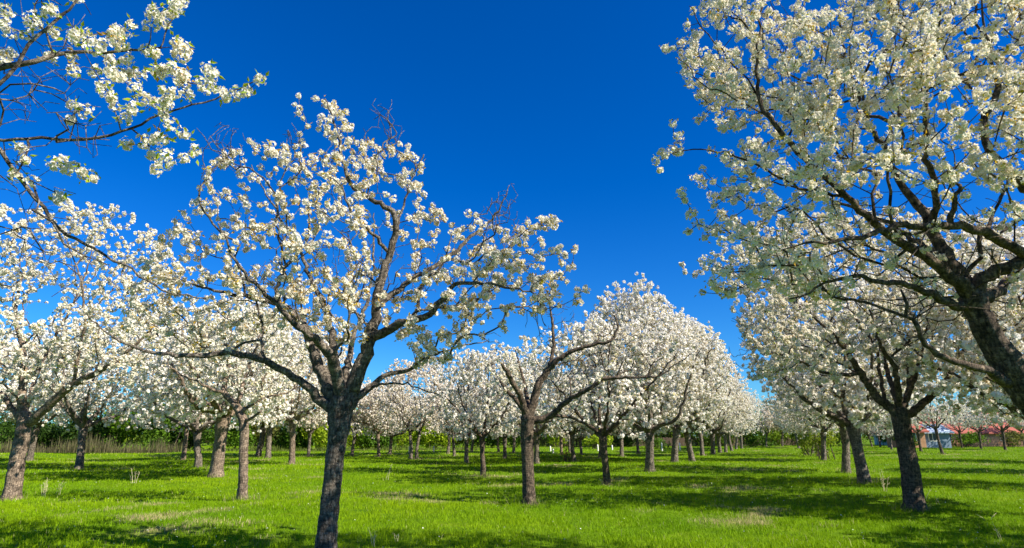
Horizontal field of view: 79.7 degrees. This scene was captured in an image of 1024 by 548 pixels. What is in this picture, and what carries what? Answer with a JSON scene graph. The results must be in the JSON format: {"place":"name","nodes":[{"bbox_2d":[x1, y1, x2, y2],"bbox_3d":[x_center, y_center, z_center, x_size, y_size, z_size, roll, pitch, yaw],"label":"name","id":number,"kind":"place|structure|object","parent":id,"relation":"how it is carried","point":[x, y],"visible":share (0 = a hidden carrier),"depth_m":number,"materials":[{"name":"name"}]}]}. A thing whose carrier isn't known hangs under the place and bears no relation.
{"place":"outdoors","nodes":[
{"label":"outdoors","id":0,"kind":"place"},
{"bbox_2d":[0,436,1023,547],"bbox_3d":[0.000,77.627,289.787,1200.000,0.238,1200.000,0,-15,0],"label":"ground","id":1,"kind":"structure","parent":0,"point":[612,453],"depth_m":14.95,"materials":[{"name":"green plant"}]},
{"bbox_2d":[0,411,47,444],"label":"bush","id":2,"kind":"object","parent":1,"relation":"on","point":[1,422],"visible":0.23,"depth_m":61.38,"materials":[{"name":"green plant"}]},
{"bbox_2d":[0,417,75,450],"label":"bush","id":3,"kind":"object","parent":1,"relation":"on","point":[46,433],"visible":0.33,"depth_m":60.40,"materials":[{"name":"green plant"}]},
{"bbox_2d":[0,321,86,421],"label":"cherry tree","id":4,"kind":"object","parent":1,"relation":"on","point":[12,384],"visible":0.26,"depth_m":34.17,"materials":[{"name":"white plant"}]},
{"bbox_2d":[0,345,115,460],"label":"cherry tree","id":5,"kind":"object","parent":1,"relation":"on","point":[34,438],"visible":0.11,"depth_m":36.88,"materials":[{"name":"white plant"}]},
{"bbox_2d":[52,406,121,444],"bbox_3d":[-41.710,15.264,61.239,6.218,4.911,5.317,0,-15,0],"label":"bush","id":6,"kind":"object","parent":1,"relation":"on","point":[98,427],"visible":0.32,"depth_m":59.94,"materials":[{"name":"green plant"}]},
{"bbox_2d":[0,198,182,500],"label":"cherry tree","id":7,"kind":"object","parent":1,"relation":"on","point":[26,419],"visible":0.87,"depth_m":15.98,"materials":[{"name":"grey plant"}]},
{"bbox_2d":[0,434,191,452],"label":"reeds","id":8,"kind":"object","parent":1,"relation":"on","point":[70,448],"visible":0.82,"depth_m":54.85,"materials":[{"name":"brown plant"}]},
{"bbox_2d":[16,305,177,469],"bbox_3d":[-20.290,5.575,30.881,7.026,8.592,5.964,5,-18,-14],"label":"cherry tree","id":9,"kind":"object","parent":1,"relation":"on","point":[83,425],"visible":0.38,"depth_m":29.86,"materials":[{"name":"white plant"}]},
{"bbox_2d":[89,401,147,450],"bbox_3d":[-38.694,15.114,61.156,5.884,5.150,6.330,0,-15,0],"label":"bush","id":10,"kind":"object","parent":1,"relation":"on","point":[122,436],"visible":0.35,"depth_m":60.61,"materials":[{"name":"green plant"}]},
{"bbox_2d":[0,0,268,298],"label":"cherry tree","id":11,"kind":"object","parent":1,"relation":"on","point":[114,33],"visible":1,"depth_m":3.44,"materials":[{"name":"white plant"}]},
{"bbox_2d":[139,400,199,451],"bbox_3d":[-34.853,15.186,62.104,5.331,5.501,6.046,13,-20,-41],"label":"bush","id":12,"kind":"object","parent":1,"relation":"on","point":[157,432],"visible":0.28,"depth_m":59.88,"materials":[{"name":"green plant"}]},
{"bbox_2d":[129,339,222,459],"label":"cherry tree","id":13,"kind":"object","parent":1,"relation":"on","point":[184,448],"visible":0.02,"depth_m":37.54,"materials":[{"name":"grey plant"}]},
{"bbox_2d":[161,418,213,450],"bbox_3d":[-33.008,16.347,63.620,5.744,4.072,6.007,0,-15,0],"label":"bush","id":14,"kind":"object","parent":1,"relation":"on","point":[174,436],"visible":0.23,"depth_m":61.98,"materials":[{"name":"green plant"}]},
{"bbox_2d":[116,320,279,467],"bbox_3d":[-14.528,5.747,29.437,6.994,7.153,7.021,-8,-17,20],"label":"cherry tree","id":15,"kind":"object","parent":1,"relation":"on","point":[195,429],"visible":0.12,"depth_m":28.75,"materials":[{"name":"white plant"}]},
{"bbox_2d":[114,291,307,477],"bbox_3d":[-11.212,4.131,23.558,6.448,7.342,7.711,3,-17,-17],"label":"cherry tree","id":16,"kind":"object","parent":1,"relation":"on","point":[223,414],"visible":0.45,"depth_m":22.59,"materials":[{"name":"grey plant"}]},
{"bbox_2d":[201,417,256,448],"bbox_3d":[-28.965,15.921,62.988,5.149,4.518,3.972,9,-17,-30],"label":"bush","id":17,"kind":"object","parent":1,"relation":"on","point":[232,432],"visible":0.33,"depth_m":62.44,"materials":[{"name":"green plant"}]},
{"bbox_2d":[175,298,311,500],"bbox_3d":[-6.827,3.098,15.435,4.503,5.139,3.398,-6,-16,22],"label":"cherry tree","id":18,"kind":"object","parent":1,"relation":"on","point":[239,409],"visible":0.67,"depth_m":15.14,"materials":[{"name":"grey plant"}]},
{"bbox_2d":[250,420,283,448],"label":"bush","id":19,"kind":"object","parent":1,"relation":"on","point":[274,430],"visible":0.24,"depth_m":65.04,"materials":[{"name":"green plant"}]},
{"bbox_2d":[233,377,311,456],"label":"cherry tree","id":20,"kind":"object","parent":1,"relation":"on","point":[261,443],"depth_m":45.92,"materials":[{"name":"white plant"}]},
{"bbox_2d":[247,340,319,458],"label":"cherry tree","id":21,"kind":"object","parent":1,"relation":"on","point":[268,442],"visible":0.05,"depth_m":40.15,"materials":[{"name":"white plant"}]},
{"bbox_2d":[272,420,311,449],"bbox_3d":[-23.424,16.738,65.721,4.722,4.380,4.088,0,-15,0],"label":"bush","id":22,"kind":"object","parent":1,"relation":"on","point":[300,441],"visible":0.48,"depth_m":64.71,"materials":[{"name":"green plant"}]},
{"bbox_2d":[246,315,355,463],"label":"cherry tree","id":23,"kind":"object","parent":1,"relation":"on","point":[292,419],"visible":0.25,"depth_m":32.94,"materials":[{"name":"white plant"}]},
{"bbox_2d":[283,381,328,456],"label":"cherry tree","id":24,"kind":"object","parent":1,"relation":"on","point":[309,420],"visible":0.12,"depth_m":44.52,"materials":[{"name":"white plant"}]},
{"bbox_2d":[301,420,327,449],"bbox_3d":[-20.138,16.573,65.397,4.254,4.494,4.928,0,-15,0],"label":"bush","id":25,"kind":"object","parent":1,"relation":"on","point":[319,435],"visible":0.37,"depth_m":63.81,"materials":[{"name":"green plant"}]},
{"bbox_2d":[188,443,479,451],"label":"undergrowth","id":26,"kind":"object","parent":1,"relation":"on","point":[319,449],"visible":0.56,"depth_m":61.74,"materials":[{"name":"green plant"}]},
{"bbox_2d":[90,92,590,547],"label":"cherry tree","id":27,"kind":"object","parent":1,"relation":"on","point":[343,393],"visible":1,"depth_m":8.40,"materials":[{"name":"white plant"}]},
{"bbox_2d":[346,409,368,448],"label":"bush","id":28,"kind":"object","parent":1,"relation":"on","point":[350,437],"visible":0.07,"depth_m":66.89,"materials":[{"name":"green plant"}]},
{"bbox_2d":[350,377,383,456],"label":"cherry tree","id":29,"kind":"object","parent":1,"relation":"on","point":[366,415],"visible":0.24,"depth_m":48.06,"materials":[{"name":"white plant"}]},
{"bbox_2d":[356,423,399,448],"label":"bush","id":30,"kind":"object","parent":1,"relation":"on","point":[368,441],"visible":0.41,"depth_m":66.68,"materials":[{"name":"green plant"}]},
{"bbox_2d":[348,372,410,456],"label":"cherry tree","id":31,"kind":"object","parent":1,"relation":"on","point":[376,423],"visible":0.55,"depth_m":46.96,"materials":[{"name":"white plant"}]},
{"bbox_2d":[362,388,426,454],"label":"cherry tree","id":32,"kind":"object","parent":1,"relation":"on","point":[391,439],"visible":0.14,"depth_m":50.97,"materials":[{"name":"white plant"}]},
{"bbox_2d":[388,412,422,447],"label":"bush","id":33,"kind":"object","parent":1,"relation":"on","point":[404,437],"visible":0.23,"depth_m":70.09,"materials":[{"name":"green plant"}]},
{"bbox_2d":[376,358,454,459],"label":"cherry tree","id":34,"kind":"object","parent":1,"relation":"on","point":[403,407],"visible":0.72,"depth_m":40.88,"materials":[{"name":"white plant"}]},
{"bbox_2d":[414,412,456,448],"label":"bush","id":35,"kind":"object","parent":1,"relation":"on","point":[430,439],"visible":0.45,"depth_m":70.11,"materials":[{"name":"green plant"}]},
{"bbox_2d":[7,418,873,446],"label":"wood","id":36,"kind":"object","parent":1,"relation":"on","point":[776,435],"visible":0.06,"depth_m":88.36,"materials":[{"name":"green plant"}]},
{"bbox_2d":[416,393,479,453],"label":"cherry tree","id":37,"kind":"object","parent":1,"relation":"on","point":[448,445],"visible":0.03,"depth_m":50.81,"materials":[{"name":"white plant"}]},
{"bbox_2d":[427,376,477,455],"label":"cherry tree","id":38,"kind":"object","parent":1,"relation":"on","point":[453,441],"visible":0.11,"depth_m":45.91,"materials":[{"name":"white plant"}]},
{"bbox_2d":[450,434,470,447],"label":"bush","id":39,"kind":"object","parent":1,"relation":"on","point":[459,441],"visible":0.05,"depth_m":72.81,"materials":[{"name":"green plant"}]},
{"bbox_2d":[418,364,503,462],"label":"cherry tree","id":40,"kind":"object","parent":1,"relation":"on","point":[461,433],"visible":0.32,"depth_m":36.01,"materials":[{"name":"white plant"}]},
{"bbox_2d":[425,340,533,475],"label":"cherry tree","id":41,"kind":"object","parent":1,"relation":"on","point":[466,374],"visible":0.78,"depth_m":25.21,"materials":[{"name":"white plant"}]},
{"bbox_2d":[469,434,496,447],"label":"bush","id":42,"kind":"object","parent":1,"relation":"on","point":[487,440],"visible":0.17,"depth_m":75.86,"materials":[{"name":"green plant"}]},
{"bbox_2d":[467,370,535,458],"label":"cherry tree","id":43,"kind":"object","parent":1,"relation":"on","point":[504,437],"visible":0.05,"depth_m":40.79,"materials":[{"name":"white plant"}]},
{"bbox_2d":[489,433,520,447],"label":"bush","id":44,"kind":"object","parent":1,"relation":"on","point":[518,438],"visible":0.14,"depth_m":75.21,"materials":[{"name":"green plant"}]},
{"bbox_2d":[507,420,520,452],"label":"cherry tree","id":45,"kind":"object","parent":1,"relation":"on","point":[513,446],"visible":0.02,"depth_m":53.75,"materials":[{"name":"white plant"}]},
{"bbox_2d":[30,462,1023,546],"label":"fallen petals","id":46,"kind":"object","parent":1,"relation":"on","point":[497,505],"visible":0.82,"depth_m":14.76,"materials":[{"name":"white plant"}]},
{"bbox_2d":[482,347,590,463],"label":"cherry tree","id":47,"kind":"object","parent":1,"relation":"on","point":[538,431],"visible":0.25,"depth_m":34.15,"materials":[{"name":"white plant"}]},
{"bbox_2d":[533,394,571,453],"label":"cherry tree","id":48,"kind":"object","parent":1,"relation":"on","point":[560,440],"visible":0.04,"depth_m":49.64,"materials":[{"name":"white plant"}]},
{"bbox_2d":[540,422,565,446],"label":"bush","id":49,"kind":"object","parent":1,"relation":"on","point":[556,440],"visible":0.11,"depth_m":78.70,"materials":[{"name":"green plant"}]},
{"bbox_2d":[561,442,571,461],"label":"sucker shrub","id":50,"kind":"object","parent":1,"relation":"on","point":[566,457],"visible":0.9,"depth_m":36.63,"materials":[{"name":"green plant"}]},
{"bbox_2d":[540,368,612,461],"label":"cherry tree","id":51,"kind":"object","parent":1,"relation":"on","point":[573,433],"visible":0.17,"depth_m":36.76,"materials":[{"name":"white plant"}]},
{"bbox_2d":[564,427,590,454],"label":"cherry tree","id":52,"kind":"object","parent":1,"relation":"on","point":[580,437],"visible":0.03,"depth_m":52.42,"materials":[{"name":"white plant"}]},
{"bbox_2d":[484,291,690,505],"bbox_3d":[1.677,2.859,14.421,4.785,5.097,2.156,-2,-15,8],"label":"cherry tree","id":53,"kind":"object","parent":1,"relation":"on","point":[527,406],"visible":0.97,"depth_m":14.16,"materials":[{"name":"white plant"}]},
{"bbox_2d":[568,356,625,457],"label":"cherry tree","id":54,"kind":"object","parent":1,"relation":"on","point":[599,454],"visible":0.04,"depth_m":42.22,"materials":[{"name":"white plant"}]},
{"bbox_2d":[582,435,613,448],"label":"bush","id":55,"kind":"object","parent":1,"relation":"on","point":[595,439],"visible":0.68,"depth_m":70.05,"materials":[{"name":"green plant"}]},
{"bbox_2d":[517,310,695,485],"bbox_3d":[2.907,4.121,20.749,5.844,6.208,4.970,10,-18,-33],"label":"cherry tree","id":56,"kind":"object","parent":1,"relation":"on","point":[586,336],"visible":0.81,"depth_m":20.54,"materials":[{"name":"white plant"}]},
{"bbox_2d":[613,426,641,446],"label":"bush","id":57,"kind":"object","parent":1,"relation":"on","point":[628,441],"visible":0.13,"depth_m":82.05,"materials":[{"name":"green plant"}]},
{"bbox_2d":[609,391,647,456],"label":"cherry tree","id":58,"kind":"object","parent":1,"relation":"on","point":[621,454],"visible":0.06,"depth_m":44.81,"materials":[{"name":"white plant"}]},
{"bbox_2d":[562,272,704,471],"bbox_3d":[5.670,4.423,27.580,6.752,8.888,5.853,0,-15,-11],"label":"cherry tree","id":59,"kind":"object","parent":1,"relation":"on","point":[635,303],"visible":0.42,"depth_m":27.05,"materials":[{"name":"white plant"}]},
{"bbox_2d":[614,414,661,453],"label":"cherry tree","id":60,"kind":"object","parent":1,"relation":"on","point":[637,443],"visible":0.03,"depth_m":50.80,"materials":[{"name":"white plant"}]},
{"bbox_2d":[639,437,670,448],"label":"bush","id":61,"kind":"object","parent":1,"relation":"on","point":[657,443],"visible":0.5,"depth_m":73.02,"materials":[{"name":"green plant"}]},
{"bbox_2d":[645,416,690,437],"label":"bush","id":62,"kind":"object","parent":1,"relation":"on","point":[665,436],"visible":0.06,"depth_m":89.41,"materials":[{"name":"green plant"}]},
{"bbox_2d":[533,437,808,446],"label":"board fence","id":63,"kind":"object","parent":1,"relation":"on","point":[666,439],"visible":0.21,"depth_m":86.22,"materials":[{"name":"brown wood"}]},
{"bbox_2d":[626,307,735,461],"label":"cherry tree","id":64,"kind":"object","parent":1,"relation":"on","point":[704,340],"visible":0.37,"depth_m":34.83,"materials":[{"name":"white plant"}]},
{"bbox_2d":[645,320,736,461],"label":"cherry tree","id":65,"kind":"object","parent":1,"relation":"on","point":[687,437],"visible":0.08,"depth_m":39.12,"materials":[{"name":"white plant"}]},
{"bbox_2d":[687,366,730,455],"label":"cherry tree","id":66,"kind":"object","parent":1,"relation":"on","point":[700,436],"visible":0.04,"depth_m":46.04,"materials":[{"name":"white plant"}]},
{"bbox_2d":[693,373,745,452],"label":"cherry tree","id":67,"kind":"object","parent":1,"relation":"on","point":[718,434],"visible":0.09,"depth_m":53.61,"materials":[{"name":"white plant"}]},
{"bbox_2d":[703,349,754,453],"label":"cherry tree","id":68,"kind":"object","parent":1,"relation":"on","point":[737,398],"visible":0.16,"depth_m":48.07,"materials":[{"name":"white plant"}]},
{"bbox_2d":[710,388,754,451],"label":"cherry tree","id":69,"kind":"object","parent":1,"relation":"on","point":[725,439],"visible":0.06,"depth_m":59.10,"materials":[{"name":"white plant"}]},
{"bbox_2d":[727,400,754,450],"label":"cherry tree","id":70,"kind":"object","parent":1,"relation":"on","point":[729,438],"visible":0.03,"depth_m":61.89,"materials":[{"name":"white plant"}]},
{"bbox_2d":[722,390,764,448],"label":"cherry tree","id":71,"kind":"object","parent":1,"relation":"on","point":[755,417],"visible":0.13,"depth_m":67.64,"materials":[{"name":"white plant"}]},
{"bbox_2d":[736,387,761,448],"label":"cherry tree","id":72,"kind":"object","parent":1,"relation":"on","point":[741,441],"visible":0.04,"depth_m":70.24,"materials":[{"name":"white plant"}]},
{"bbox_2d":[744,435,776,446],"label":"bush","id":73,"kind":"object","parent":1,"relation":"on","point":[751,442],"visible":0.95,"depth_m":84.17,"materials":[{"name":"green plant"}]},
{"bbox_2d":[750,401,785,446],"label":"cherry tree","id":74,"kind":"object","parent":1,"relation":"on","point":[767,424],"visible":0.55,"depth_m":80.74,"materials":[{"name":"white plant"}]},
{"bbox_2d":[761,398,792,446],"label":"cherry tree","id":75,"kind":"object","parent":1,"relation":"on","point":[782,432],"visible":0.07,"depth_m":81.20,"materials":[{"name":"white plant"}]},
{"bbox_2d":[770,405,803,447],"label":"cherry tree","id":76,"kind":"object","parent":1,"relation":"on","point":[778,424],"visible":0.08,"depth_m":76.73,"materials":[{"name":"white plant"}]},
{"bbox_2d":[792,430,813,455],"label":"sucker shrub","id":77,"kind":"object","parent":1,"relation":"on","point":[804,448],"visible":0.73,"depth_m":45.80,"materials":[{"name":"green plant"}]},
{"bbox_2d":[762,365,848,460],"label":"cherry tree","id":78,"kind":"object","parent":1,"relation":"on","point":[824,428],"visible":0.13,"depth_m":39.42,"materials":[{"name":"white plant"}]},
{"bbox_2d":[772,372,838,455],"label":"cherry tree","id":79,"kind":"object","parent":1,"relation":"on","point":[806,430],"visible":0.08,"depth_m":45.56,"materials":[{"name":"white plant"}]},
{"bbox_2d":[777,399,838,453],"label":"cherry tree","id":80,"kind":"object","parent":1,"relation":"on","point":[796,430],"visible":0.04,"depth_m":53.99,"materials":[{"name":"white plant"}]},
{"bbox_2d":[805,420,840,458],"bbox_3d":[20.388,10.811,40.145,2.184,2.808,2.168,0,-15,0],"label":"sucker shrub","id":81,"kind":"object","parent":1,"relation":"on","point":[818,441],"visible":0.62,"depth_m":39.88,"materials":[{"name":"green plant"}]},
{"bbox_2d":[757,318,903,473],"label":"cherry tree","id":82,"kind":"object","parent":1,"relation":"on","point":[845,461],"visible":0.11,"depth_m":26.10,"materials":[{"name":"white plant"}]},
{"bbox_2d":[651,0,1023,414],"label":"cherry tree","id":83,"kind":"object","parent":1,"relation":"on","point":[975,296],"visible":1,"depth_m":5.21,"materials":[{"name":"white plant"}]},
{"bbox_2d":[736,247,961,483],"bbox_3d":[11.040,2.929,20.017,6.425,7.891,6.893,-3,-15,9],"label":"cherry tree","id":84,"kind":"object","parent":1,"relation":"on","point":[853,419],"visible":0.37,"depth_m":19.75,"materials":[{"name":"white plant"}]},
{"bbox_2d":[679,206,1023,511],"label":"cherry tree","id":85,"kind":"object","parent":1,"relation":"on","point":[902,415],"visible":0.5,"depth_m":13.81,"materials":[{"name":"white plant"}]},
{"bbox_2d":[860,425,882,446],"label":"cherry tree","id":86,"kind":"object","parent":1,"relation":"on","point":[863,431],"visible":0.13,"depth_m":84.77,"materials":[{"name":"white plant"}]},
{"bbox_2d":[861,418,885,446],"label":"cherry tree","id":87,"kind":"object","parent":1,"relation":"on","point":[873,432],"visible":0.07,"depth_m":80.91,"materials":[{"name":"white plant"}]},
{"bbox_2d":[863,419,886,445],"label":"bush","id":88,"kind":"object","parent":1,"relation":"on","point":[884,440],"visible":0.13,"depth_m":90.28,"materials":[{"name":"green plant"}]},
{"bbox_2d":[870,413,912,448],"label":"cherry tree","id":89,"kind":"object","parent":1,"relation":"on","point":[890,432],"visible":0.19,"depth_m":67.59,"materials":[{"name":"white plant"}]},
{"bbox_2d":[874,406,934,444],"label":"house","id":90,"kind":"structure","parent":1,"relation":"on","point":[875,440],"depth_m":99.81,"materials":[{"name":"blue tile"}]},
{"bbox_2d":[881,424,929,447],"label":"shed","id":91,"kind":"structure","parent":1,"relation":"on","point":[922,437],"depth_m":76.29,"materials":[{"name":"orange wood"}]},
{"bbox_2d":[886,394,950,451],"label":"cherry tree","id":92,"kind":"object","parent":1,"relation":"on","point":[916,424],"visible":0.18,"depth_m":57.10,"materials":[{"name":"white plant"}]},
{"bbox_2d":[904,375,970,453],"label":"cherry tree","id":93,"kind":"object","parent":1,"relation":"on","point":[937,412],"visible":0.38,"depth_m":50.42,"materials":[{"name":"white plant"}]},
{"bbox_2d":[921,424,954,447],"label":"shed","id":94,"kind":"structure","parent":1,"relation":"on","point":[943,434],"depth_m":77.29,"materials":[{"name":"blue paint"}]},
{"bbox_2d":[928,433,936,440],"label":"window","id":95,"kind":"structure","parent":94,"relation":"in","point":[931,436],"depth_m":77.29,"materials":[{"name":"white paint"}]},
{"bbox_2d":[858,220,1023,427],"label":"cherry tree","id":96,"kind":"object","parent":1,"relation":"on","point":[995,394],"visible":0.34,"depth_m":13.24,"materials":[{"name":"white plant"}]},
{"bbox_2d":[930,399,977,447],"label":"cherry tree","id":97,"kind":"object","parent":1,"relation":"on","point":[959,431],"visible":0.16,"depth_m":77.75,"materials":[{"name":"white plant"}]},
{"bbox_2d":[914,413,1023,445],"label":"house","id":98,"kind":"structure","parent":1,"relation":"on","point":[991,431],"depth_m":85.22,"materials":[{"name":"red tile"}]},
{"bbox_2d":[950,430,990,446],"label":"bush","id":99,"kind":"object","parent":1,"relation":"on","point":[969,438],"visible":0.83,"depth_m":78.95,"materials":[{"name":"green plant"}]},
{"bbox_2d":[948,398,1005,448],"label":"cherry tree","id":100,"kind":"object","parent":1,"relation":"on","point":[971,426],"visible":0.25,"depth_m":70.49,"materials":[{"name":"white plant"}]},
{"bbox_2d":[936,287,1023,432],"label":"cherry tree","id":101,"kind":"object","parent":1,"relation":"on","point":[1014,417],"visible":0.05,"depth_m":19.62,"materials":[{"name":"white plant"}]},
{"bbox_2d":[950,437,1023,446],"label":"picket fence","id":102,"kind":"object","parent":1,"relation":"on","point":[992,443],"visible":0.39,"depth_m":80.25,"materials":[{"name":"brown wood"}]},
{"bbox_2d":[965,398,1022,449],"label":"cherry tree","id":103,"kind":"object","parent":1,"relation":"on","point":[1001,429],"visible":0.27,"depth_m":65.68,"materials":[{"name":"white plant"}]},
{"bbox_2d":[996,429,1023,446],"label":"bush","id":104,"kind":"object","parent":1,"relation":"on","point":[1016,436],"visible":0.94,"depth_m":80.47,"materials":[{"name":"green plant"}]},
{"bbox_2d":[998,405,1023,443],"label":"cherry tree","id":105,"kind":"object","parent":1,"relation":"on","point":[1021,423],"visible":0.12,"depth_m":83.16,"materials":[{"name":"white plant"}]},
{"bbox_2d":[0,0,1023,435],"label":"sky","id":106,"kind":"structure","parent":0,"point":[570,104],"materials":[{"name":"blue"}]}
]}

